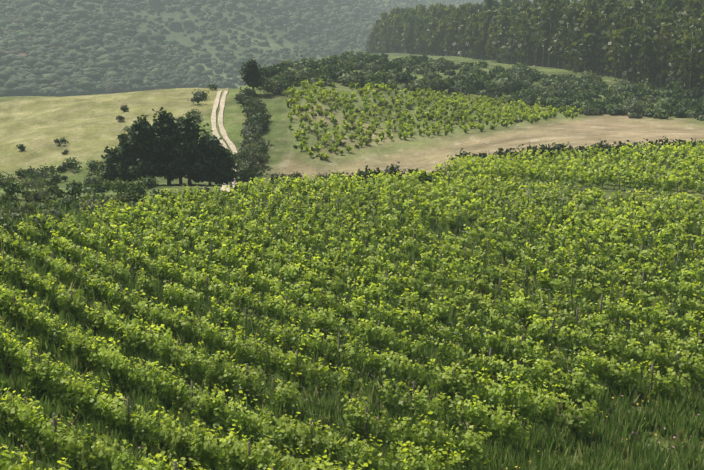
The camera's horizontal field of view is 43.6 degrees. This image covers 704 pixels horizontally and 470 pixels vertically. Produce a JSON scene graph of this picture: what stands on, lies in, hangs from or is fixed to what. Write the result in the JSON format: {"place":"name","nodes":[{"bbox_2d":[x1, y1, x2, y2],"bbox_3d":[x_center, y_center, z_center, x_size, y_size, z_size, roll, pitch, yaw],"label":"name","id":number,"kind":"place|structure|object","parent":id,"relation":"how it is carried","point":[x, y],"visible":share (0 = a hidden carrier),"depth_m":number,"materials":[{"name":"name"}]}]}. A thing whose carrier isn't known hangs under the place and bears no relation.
{"place":"outdoors","nodes":[
{"label":"outdoors","id":0,"kind":"place"},
{"bbox_2d":[0,0,703,469],"bbox_3d":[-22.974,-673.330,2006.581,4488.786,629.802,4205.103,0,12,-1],"label":"ground terrain","id":1,"kind":"structure","parent":0,"point":[90,126],"depth_m":167.37,"materials":[{"name":"green plant"}]},
{"bbox_2d":[100,57,267,184],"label":"trees","id":2,"kind":"object","parent":1,"relation":"on","point":[130,160],"depth_m":119.63,"materials":[{"name":"green plant"}]},
{"bbox_2d":[211,68,240,191],"bbox_3d":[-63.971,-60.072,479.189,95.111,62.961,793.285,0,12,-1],"label":"wheel track","id":3,"kind":"structure","parent":1,"relation":"on","point":[213,118],"depth_m":167.01,"materials":[{"name":"beige soil"}]},
{"bbox_2d":[218,74,238,187],"bbox_3d":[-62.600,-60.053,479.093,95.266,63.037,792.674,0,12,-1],"label":"wheel track","id":4,"kind":"structure","parent":1,"relation":"on","point":[223,131],"depth_m":163.72,"materials":[{"name":"beige soil"}]},
{"bbox_2d":[243,125,254,140],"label":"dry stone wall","id":5,"kind":"structure","parent":1,"relation":"on","point":[250,138],"depth_m":155.29,"materials":[{"name":"grey stone"}]},
{"bbox_2d":[0,0,618,96],"bbox_3d":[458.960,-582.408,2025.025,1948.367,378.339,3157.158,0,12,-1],"label":"forested hillside","id":6,"kind":"structure","parent":1,"relation":"on","point":[65,55],"depth_m":878.79,"materials":[{"name":"green plant"}]},
{"bbox_2d":[0,169,703,469],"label":"vineyard","id":7,"kind":"object","parent":1,"relation":"on","point":[108,360],"depth_m":39.99,"materials":[{"name":"green plant"}]},
{"bbox_2d":[0,197,703,469],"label":"grass","id":8,"kind":"structure","parent":1,"relation":"on","point":[613,430],"depth_m":35.42,"materials":[{"name":"green plant"}]},
{"bbox_2d":[0,50,703,251],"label":"shrub foliage","id":9,"kind":"object","parent":1,"relation":"on","point":[636,101],"visible":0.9,"depth_m":197.73,"materials":[{"name":"green plant"}]},
{"bbox_2d":[2,172,701,469],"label":"vineyard posts","id":10,"kind":"object","parent":1,"relation":"on","point":[192,403],"visible":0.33,"depth_m":43.28,"materials":[{"name":"brown wood"}]},
{"bbox_2d":[0,175,703,469],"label":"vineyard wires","id":11,"kind":"object","parent":10,"relation":"attached to","point":[373,294],"visible":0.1,"depth_m":44.64,"materials":[{"name":"grey metal"}]},
{"bbox_2d":[2,300,703,469],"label":"wild flowers","id":12,"kind":"object","parent":1,"relation":"on","point":[377,417],"visible":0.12,"depth_m":29.46,"materials":[{"name":"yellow plant"}]},
{"bbox_2d":[283,78,582,159],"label":"vineyard","id":13,"kind":"object","parent":1,"relation":"on","point":[508,112],"depth_m":183.42,"materials":[{"name":"green plant"}]},
{"bbox_2d":[365,0,703,95],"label":"forest","id":14,"kind":"object","parent":1,"relation":"on","point":[591,33],"depth_m":307.86,"materials":[{"name":"green plant"}]},
{"bbox_2d":[432,139,703,195],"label":"vineyard","id":15,"kind":"object","parent":1,"relation":"on","point":[503,167],"depth_m":91.74,"materials":[{"name":"green plant"}]},
{"bbox_2d":[445,140,703,194],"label":"vineyard posts","id":16,"kind":"object","parent":1,"relation":"on","point":[599,166],"visible":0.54,"depth_m":91.30,"materials":[{"name":"brown wood"}]},
{"bbox_2d":[451,142,703,186],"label":"vine trunks","id":17,"kind":"object","parent":16,"relation":"attached to","point":[593,165],"visible":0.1,"depth_m":93.23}
]}

